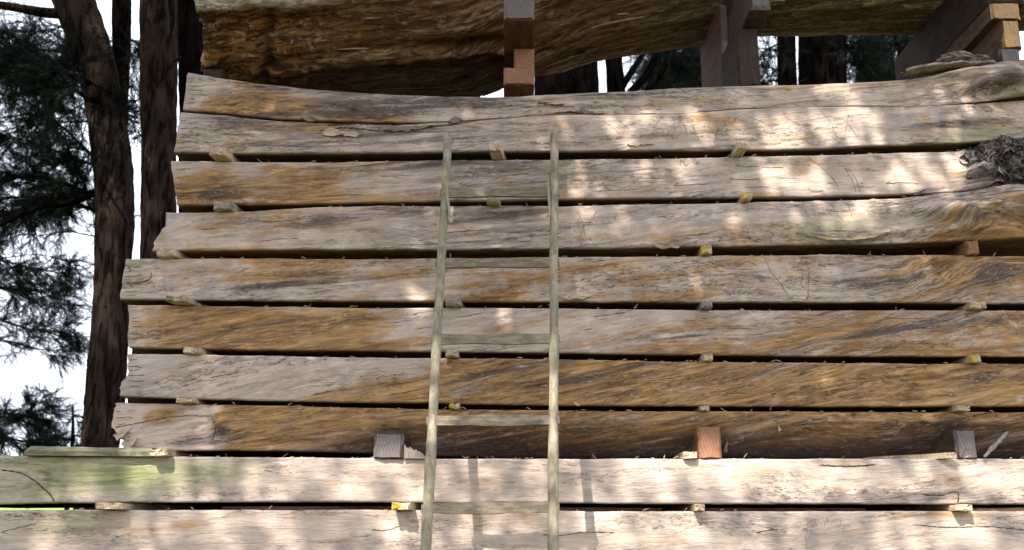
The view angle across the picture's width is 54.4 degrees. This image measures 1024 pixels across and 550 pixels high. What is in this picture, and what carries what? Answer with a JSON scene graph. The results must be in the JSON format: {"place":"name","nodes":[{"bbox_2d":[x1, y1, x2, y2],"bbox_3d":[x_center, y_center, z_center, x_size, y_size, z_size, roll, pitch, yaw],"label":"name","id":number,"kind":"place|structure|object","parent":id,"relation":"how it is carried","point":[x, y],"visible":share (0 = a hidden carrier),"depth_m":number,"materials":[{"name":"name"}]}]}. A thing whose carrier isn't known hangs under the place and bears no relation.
{"place":"outdoors","nodes":[
{"label":"outdoors","id":0,"kind":"place"},
{"bbox_2d":[0,508,72,509],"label":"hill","id":1,"kind":"structure","parent":0,"point":[34,509],"depth_m":138.09,"materials":[{"name":"green plant"}]},
{"bbox_2d":[0,241,93,455],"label":"fir tree","id":2,"kind":"object","parent":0,"point":[31,289],"visible":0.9,"depth_m":8.51,"materials":[{"name":"green plant"}]},
{"bbox_2d":[16,390,83,509],"bbox_3d":[-4.684,2.707,10.242,1.217,3.003,0.994,0,-14,0],"label":"young conifer","id":3,"kind":"object","parent":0,"point":[74,441],"visible":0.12,"depth_m":10.41,"materials":[{"name":"green plant"}]},
{"bbox_2d":[0,0,140,509],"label":"pine tree","id":4,"kind":"object","parent":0,"point":[48,80],"visible":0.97,"depth_m":7.33,"materials":[{"name":"brown plant"}]},
{"bbox_2d":[111,0,140,228],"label":"pine tree","id":5,"kind":"object","parent":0,"point":[121,14],"visible":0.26,"depth_m":8.18,"materials":[{"name":"green plant"}]},
{"bbox_2d":[87,0,181,403],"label":"pine tree","id":6,"kind":"object","parent":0,"point":[155,54],"visible":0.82,"depth_m":7.02,"materials":[{"name":"brown plant"}]},
{"bbox_2d":[177,0,203,212],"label":"pine tree","id":7,"kind":"object","parent":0,"point":[190,40],"visible":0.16,"depth_m":9.07,"materials":[{"name":"brown plant"}]},
{"bbox_2d":[420,132,559,549],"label":"ladder","id":8,"kind":"object","parent":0,"point":[434,420],"visible":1,"depth_m":3.73,"materials":[{"name":"brown wood"}]},
{"bbox_2d":[0,0,1023,455],"label":"sky","id":9,"kind":"structure","parent":0,"point":[34,369],"materials":[{"name":"white"}]},
{"bbox_2d":[534,61,598,95],"bbox_3d":[0.597,-0.338,10.390,0.869,8.984,0.860,0,-14,0],"label":"pine tree","id":10,"kind":"object","parent":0,"point":[581,79],"visible":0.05,"depth_m":10.50,"materials":[{"name":"brown plant"}]},
{"bbox_2d":[605,44,701,91],"bbox_3d":[1.788,-0.260,11.258,1.372,9.252,1.948,-3,-14,13],"label":"pine tree","id":11,"kind":"object","parent":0,"point":[658,70],"visible":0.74,"depth_m":11.36,"materials":[{"name":"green plant"}]},
{"bbox_2d":[624,44,702,90],"bbox_3d":[2.314,-0.283,12.271,1.836,9.787,2.064,0,-14,0],"label":"pine tree","id":12,"kind":"object","parent":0,"point":[697,82],"visible":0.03,"depth_m":12.40,"materials":[{"name":"green plant"}]},
{"bbox_2d":[758,36,810,85],"bbox_3d":[2.724,-0.316,10.088,1.049,8.795,1.467,0,-14,0],"label":"pine tree","id":13,"kind":"object","parent":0,"point":[784,70],"visible":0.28,"depth_m":10.29,"materials":[{"name":"brown plant"}]},
{"bbox_2d":[798,34,895,84],"bbox_3d":[3.688,-0.361,10.268,1.413,8.968,1.054,12,-18,-40],"label":"pine tree","id":14,"kind":"object","parent":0,"point":[825,61],"visible":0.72,"depth_m":10.53,"materials":[{"name":"green plant"}]},
{"bbox_2d":[846,34,915,82],"bbox_3d":[5.004,-0.311,12.014,2.589,9.716,1.679,10,-17,-34],"label":"pine tree","id":15,"kind":"object","parent":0,"point":[901,43],"visible":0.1,"depth_m":12.00,"materials":[{"name":"green plant"}]},
{"bbox_3d":[0.000,1.619,4.178,4.600,0.240,0.950,0,-14,0],"label":"wood slab","id":16,"kind":"object","parent":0,"visible":0},
{"bbox_3d":[0.000,1.361,4.242,4.600,0.240,0.950,0,-14,0],"label":"wood slab","id":17,"kind":"object","parent":16,"relation":"on","visible":0},
{"bbox_2d":[0,509,1023,549],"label":"wood slab","id":18,"kind":"structure","parent":17,"relation":"on","point":[81,529],"depth_m":3.85,"materials":[{"name":"beige wood"}]},
{"bbox_2d":[95,502,221,509],"bbox_3d":[-1.481,0.991,4.242,0.106,0.029,0.915,-2,-14,8],"label":"sticker","id":19,"kind":"object","parent":18,"relation":"on","point":[117,506],"visible":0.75,"depth_m":4.00,"materials":[{"name":"brown wood"}]},
{"bbox_2d":[0,456,1023,507],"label":"wood slab","id":20,"kind":"structure","parent":19,"relation":"on","point":[50,482],"depth_m":3.90,"materials":[{"name":"beige wood"}]},
{"bbox_2d":[24,446,154,456],"bbox_3d":[-1.658,0.707,3.970,0.497,0.040,0.165,0,-14,0],"label":"board","id":21,"kind":"object","parent":20,"relation":"on","point":[60,451],"visible":0.7,"depth_m":3.89,"materials":[{"name":"brown wood"}]},
{"bbox_2d":[150,449,208,456],"bbox_3d":[-1.333,0.796,4.295,0.072,0.030,0.891,-1,-14,6],"label":"sticker","id":22,"kind":"object","parent":20,"relation":"on","point":[163,453],"visible":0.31,"depth_m":3.91,"materials":[{"name":"brown wood"}]},
{"bbox_2d":[373,433,411,458],"bbox_3d":[-0.472,0.696,4.011,0.119,0.101,0.235,-2,-14,7],"label":"block","id":23,"kind":"object","parent":20,"relation":"on","point":[388,445],"depth_m":3.91,"materials":[{"name":"grey wood"}]},
{"bbox_2d":[111,402,1023,458],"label":"wood slab","id":24,"kind":"structure","parent":23,"relation":"on","point":[261,431],"depth_m":3.99,"materials":[{"name":"brown wood"}]},
{"bbox_2d":[176,397,212,404],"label":"sticker","id":25,"kind":"object","parent":24,"relation":"on","point":[192,401],"visible":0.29,"depth_m":3.96,"materials":[{"name":"brown wood"}]},
{"bbox_2d":[449,403,462,409],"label":"sticker","id":26,"kind":"object","parent":24,"relation":"on","point":[452,406],"visible":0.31,"depth_m":3.96,"materials":[{"name":"paint"}]},
{"bbox_2d":[120,354,1023,412],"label":"wood slab","id":27,"kind":"structure","parent":24,"relation":"on","point":[498,384],"depth_m":4.01,"materials":[{"name":"brown wood"}]},
{"bbox_2d":[183,347,215,354],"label":"sticker","id":28,"kind":"object","parent":27,"relation":"on","point":[193,351],"visible":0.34,"depth_m":4.01,"materials":[{"name":"brown wood"}]},
{"bbox_2d":[445,349,460,357],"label":"sticker","id":29,"kind":"object","parent":27,"relation":"on","point":[452,353],"visible":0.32,"depth_m":3.99,"materials":[{"name":"brown wood"}]},
{"bbox_2d":[128,305,1023,363],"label":"wood slab","id":30,"kind":"structure","parent":27,"relation":"on","point":[894,336],"depth_m":4.08,"materials":[{"name":"brown wood"}]},
{"bbox_2d":[166,296,207,305],"bbox_3d":[-1.263,0.201,4.444,0.080,0.026,0.919,-3,-14,12],"label":"sticker","id":31,"kind":"object","parent":30,"relation":"on","point":[180,300],"visible":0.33,"depth_m":4.05,"materials":[{"name":"brown wood"}]},
{"bbox_2d":[445,300,465,307],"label":"sticker","id":32,"kind":"object","parent":30,"relation":"on","point":[454,304],"visible":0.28,"depth_m":4.05,"materials":[{"name":"grey wood"}]},
{"bbox_2d":[120,254,1023,310],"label":"wood slab","id":33,"kind":"structure","parent":30,"relation":"on","point":[834,282],"depth_m":4.12,"materials":[{"name":"brown wood"}]},
{"bbox_2d":[157,248,190,258],"bbox_3d":[-1.377,0.007,4.510,0.082,0.033,0.861,-2,-14,7],"label":"sticker","id":34,"kind":"object","parent":33,"relation":"on","point":[169,254],"visible":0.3,"depth_m":4.11,"materials":[{"name":"brown wood"}]},
{"bbox_2d":[152,184,1023,258],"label":"wood slab","id":35,"kind":"structure","parent":33,"relation":"on","point":[990,220],"depth_m":4.16,"materials":[{"name":"wood"}]},
{"bbox_2d":[213,201,244,211],"bbox_3d":[-1.155,-0.191,4.556,0.076,0.041,0.866,-2,-14,7],"label":"sticker","id":36,"kind":"object","parent":35,"relation":"on","point":[226,206],"visible":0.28,"depth_m":4.15,"materials":[{"name":"grey wood"}]},
{"bbox_2d":[486,197,501,205],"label":"sticker","id":37,"kind":"object","parent":35,"relation":"on","point":[493,201],"visible":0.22,"depth_m":4.14,"materials":[{"name":"brown wood"}]},
{"bbox_2d":[171,134,1023,212],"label":"wood slab","id":38,"kind":"structure","parent":35,"relation":"on","point":[201,186],"depth_m":4.23,"materials":[{"name":"brown wood"}]},
{"bbox_2d":[209,147,240,161],"bbox_3d":[-1.184,-0.415,4.601,0.070,0.039,0.888,-2,-14,7],"label":"sticker","id":39,"kind":"object","parent":38,"relation":"on","point":[224,154],"visible":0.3,"depth_m":4.20,"materials":[{"name":"brown wood"}]},
{"bbox_2d":[488,143,506,159],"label":"sticker","id":40,"kind":"object","parent":38,"relation":"on","point":[495,151],"visible":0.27,"depth_m":4.17,"materials":[{"name":"brown wood"}]},
{"bbox_2d":[174,100,1023,162],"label":"wood slab","id":41,"kind":"structure","parent":38,"relation":"on","point":[794,131],"depth_m":4.28,"materials":[{"name":"brown wood"}]},
{"bbox_2d":[183,60,1023,124],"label":"wood slab","id":42,"kind":"structure","parent":41,"relation":"on","point":[988,83],"depth_m":4.31,"materials":[{"name":"brown wood"}]},
{"bbox_2d":[203,69,230,79],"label":"beam","id":43,"kind":"structure","parent":42,"relation":"on","point":[219,73],"depth_m":4.80,"materials":[{"name":"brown wood"}]},
{"bbox_2d":[194,0,1023,96],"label":"log","id":44,"kind":"object","parent":43,"relation":"on","point":[446,48],"visible":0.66,"depth_m":4.91,"materials":[{"name":"brown wood"}]},
{"bbox_2d":[504,68,534,96],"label":"beam","id":45,"kind":"structure","parent":42,"relation":"on","point":[518,82],"depth_m":4.44,"materials":[{"name":"orange wood"}]},
{"bbox_2d":[514,49,533,67],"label":"beam","id":46,"kind":"structure","parent":45,"relation":"on","point":[523,58],"depth_m":4.48,"materials":[{"name":"orange wood"}]},
{"bbox_2d":[504,0,533,67],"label":"beam","id":47,"kind":"structure","parent":46,"relation":"on","point":[518,24],"depth_m":4.31,"materials":[{"name":"brown wood"}]},
{"bbox_2d":[700,5,727,87],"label":"beam","id":48,"kind":"structure","parent":42,"relation":"on","point":[714,45],"depth_m":4.95,"materials":[{"name":"brown wood"}]},
{"bbox_2d":[722,27,760,86],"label":"beam","id":49,"kind":"structure","parent":42,"relation":"on","point":[740,61],"depth_m":4.50,"materials":[{"name":"brown wood"}]},
{"bbox_2d":[723,0,770,41],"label":"beam","id":50,"kind":"structure","parent":49,"relation":"on","point":[747,13],"depth_m":4.50,"materials":[{"name":"brown wood"}]},
{"bbox_2d":[900,50,995,76],"bbox_3d":[1.903,-0.920,4.372,0.419,0.138,0.160,0,-14,0],"label":"bark slab","id":51,"kind":"object","parent":42,"relation":"on","point":[951,61],"depth_m":4.32,"materials":[{"name":"brown wood"}]},
{"bbox_2d":[990,49,1019,62],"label":"beam","id":52,"kind":"structure","parent":42,"relation":"on","point":[1000,55],"depth_m":4.48,"materials":[{"name":"grey wood"}]},
{"bbox_2d":[969,21,1021,55],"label":"beam","id":53,"kind":"structure","parent":52,"relation":"on","point":[1001,35],"depth_m":4.53,"materials":[{"name":"brown wood"}]},
{"bbox_2d":[922,3,1019,76],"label":"beam","id":54,"kind":"structure","parent":53,"relation":"on","point":[982,25],"depth_m":4.61,"materials":[{"name":"brown wood"}]},
{"bbox_2d":[894,0,1023,80],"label":"beam","id":55,"kind":"structure","parent":54,"relation":"on","point":[943,29],"depth_m":5.05,"materials":[{"name":"brown wood"}]},
{"bbox_2d":[729,142,746,156],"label":"sticker","id":56,"kind":"object","parent":38,"relation":"on","point":[739,149],"visible":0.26,"depth_m":4.20,"materials":[{"name":"brown wood"}]},
{"bbox_2d":[736,193,751,202],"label":"sticker","id":57,"kind":"object","parent":35,"relation":"on","point":[745,198],"visible":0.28,"depth_m":4.15,"materials":[{"name":"paint"}]},
{"bbox_2d":[695,245,711,255],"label":"sticker","id":58,"kind":"object","parent":33,"relation":"on","point":[704,250],"visible":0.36,"depth_m":4.11,"materials":[{"name":"paint"}]},
{"bbox_2d":[943,241,978,255],"bbox_3d":[1.908,-0.015,4.521,0.056,0.062,0.835,0,-14,0],"label":"sticker","id":59,"kind":"object","parent":33,"relation":"on","point":[968,248],"visible":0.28,"depth_m":4.13,"materials":[{"name":"orange wood"}]},
{"bbox_2d":[694,300,711,309],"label":"sticker","id":60,"kind":"object","parent":30,"relation":"on","point":[705,305],"visible":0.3,"depth_m":4.05,"materials":[{"name":"grey wood"}]},
{"bbox_2d":[951,301,985,310],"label":"sticker","id":61,"kind":"object","parent":30,"relation":"on","point":[976,306],"visible":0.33,"depth_m":4.07,"materials":[{"name":"brown wood"}]},
{"bbox_2d":[696,354,712,361],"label":"sticker","id":62,"kind":"object","parent":27,"relation":"on","point":[705,358],"visible":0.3,"depth_m":4.01,"materials":[{"name":"brown wood"}]},
{"bbox_2d":[948,354,981,363],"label":"sticker","id":63,"kind":"object","parent":27,"relation":"on","point":[972,359],"visible":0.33,"depth_m":4.03,"materials":[{"name":"paint"}]},
{"bbox_2d":[693,406,709,411],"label":"sticker","id":64,"kind":"object","parent":24,"relation":"on","point":[703,408],"visible":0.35,"depth_m":3.96,"materials":[{"name":"brown wood"}]},
{"bbox_2d":[933,405,969,411],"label":"sticker","id":65,"kind":"object","parent":24,"relation":"on","point":[959,408],"visible":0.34,"depth_m":3.97,"materials":[{"name":"brown wood"}]},
{"bbox_2d":[404,444,424,458],"bbox_3d":[-0.380,0.696,3.925,0.085,0.057,0.054,0,-14,0],"label":"wood chip","id":66,"kind":"object","parent":20,"relation":"on","point":[410,453],"visible":0.91,"depth_m":3.90,"materials":[{"name":"beige wood"}]},
{"bbox_2d":[0,149,1022,510],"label":"litter","id":67,"kind":"object","parent":20,"relation":"on","point":[592,359],"visible":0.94,"depth_m":4.03,"materials":[{"name":"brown wood"}]},
{"bbox_2d":[675,452,696,458],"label":"sticker","id":68,"kind":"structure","parent":20,"relation":"on","point":[688,455],"depth_m":3.90,"materials":[{"name":"brown wood"}]},
{"bbox_2d":[691,427,721,458],"bbox_3d":[0.781,0.691,4.047,0.092,0.128,0.251,0,-14,0],"label":"block","id":69,"kind":"object","parent":20,"relation":"on","point":[706,443],"depth_m":3.93,"materials":[{"name":"orange wood"}]},
{"bbox_2d":[857,452,956,458],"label":"sticker","id":70,"kind":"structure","parent":20,"relation":"on","point":[951,455],"depth_m":3.96,"materials":[{"name":"brown wood"}]},
{"bbox_2d":[924,429,976,458],"bbox_3d":[1.756,0.703,4.071,0.083,0.119,0.329,3,-14,-14],"label":"block","id":71,"kind":"object","parent":20,"relation":"on","point":[960,443],"depth_m":3.94,"materials":[{"name":"grey wood"}]},
{"bbox_2d":[983,431,1008,457],"bbox_3d":[1.937,0.666,3.958,0.197,0.126,0.030,8,-16,-30],"label":"stick","id":72,"kind":"object","parent":20,"relation":"on","point":[992,447],"visible":1,"depth_m":3.92,"materials":[{"name":"grey wood"}]},
{"bbox_2d":[392,502,421,509],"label":"sticker","id":73,"kind":"object","parent":18,"relation":"on","point":[405,506],"visible":0.38,"depth_m":3.81,"materials":[{"name":"paint"}]},
{"bbox_2d":[662,504,704,510],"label":"sticker","id":74,"kind":"object","parent":18,"relation":"on","point":[695,507],"visible":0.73,"depth_m":3.98,"materials":[{"name":"brown wood"}]},
{"bbox_2d":[866,504,972,511],"bbox_3d":[1.716,0.999,4.245,0.072,0.028,0.884,1,-14,-3],"label":"sticker","id":75,"kind":"object","parent":18,"relation":"on","point":[962,507],"visible":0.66,"depth_m":4.04,"materials":[{"name":"brown wood"}]},
{"bbox_3d":[0.550,1.569,5.329,5.300,0.334,0.799,0,-14,0],"label":"wood slab","id":76,"kind":"object","parent":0,"visible":0},
{"bbox_2d":[222,506,1023,511],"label":"wood slab","id":77,"kind":"structure","parent":76,"relation":"on","point":[590,509],"depth_m":5.02,"materials":[{"name":"wood"}]}
]}

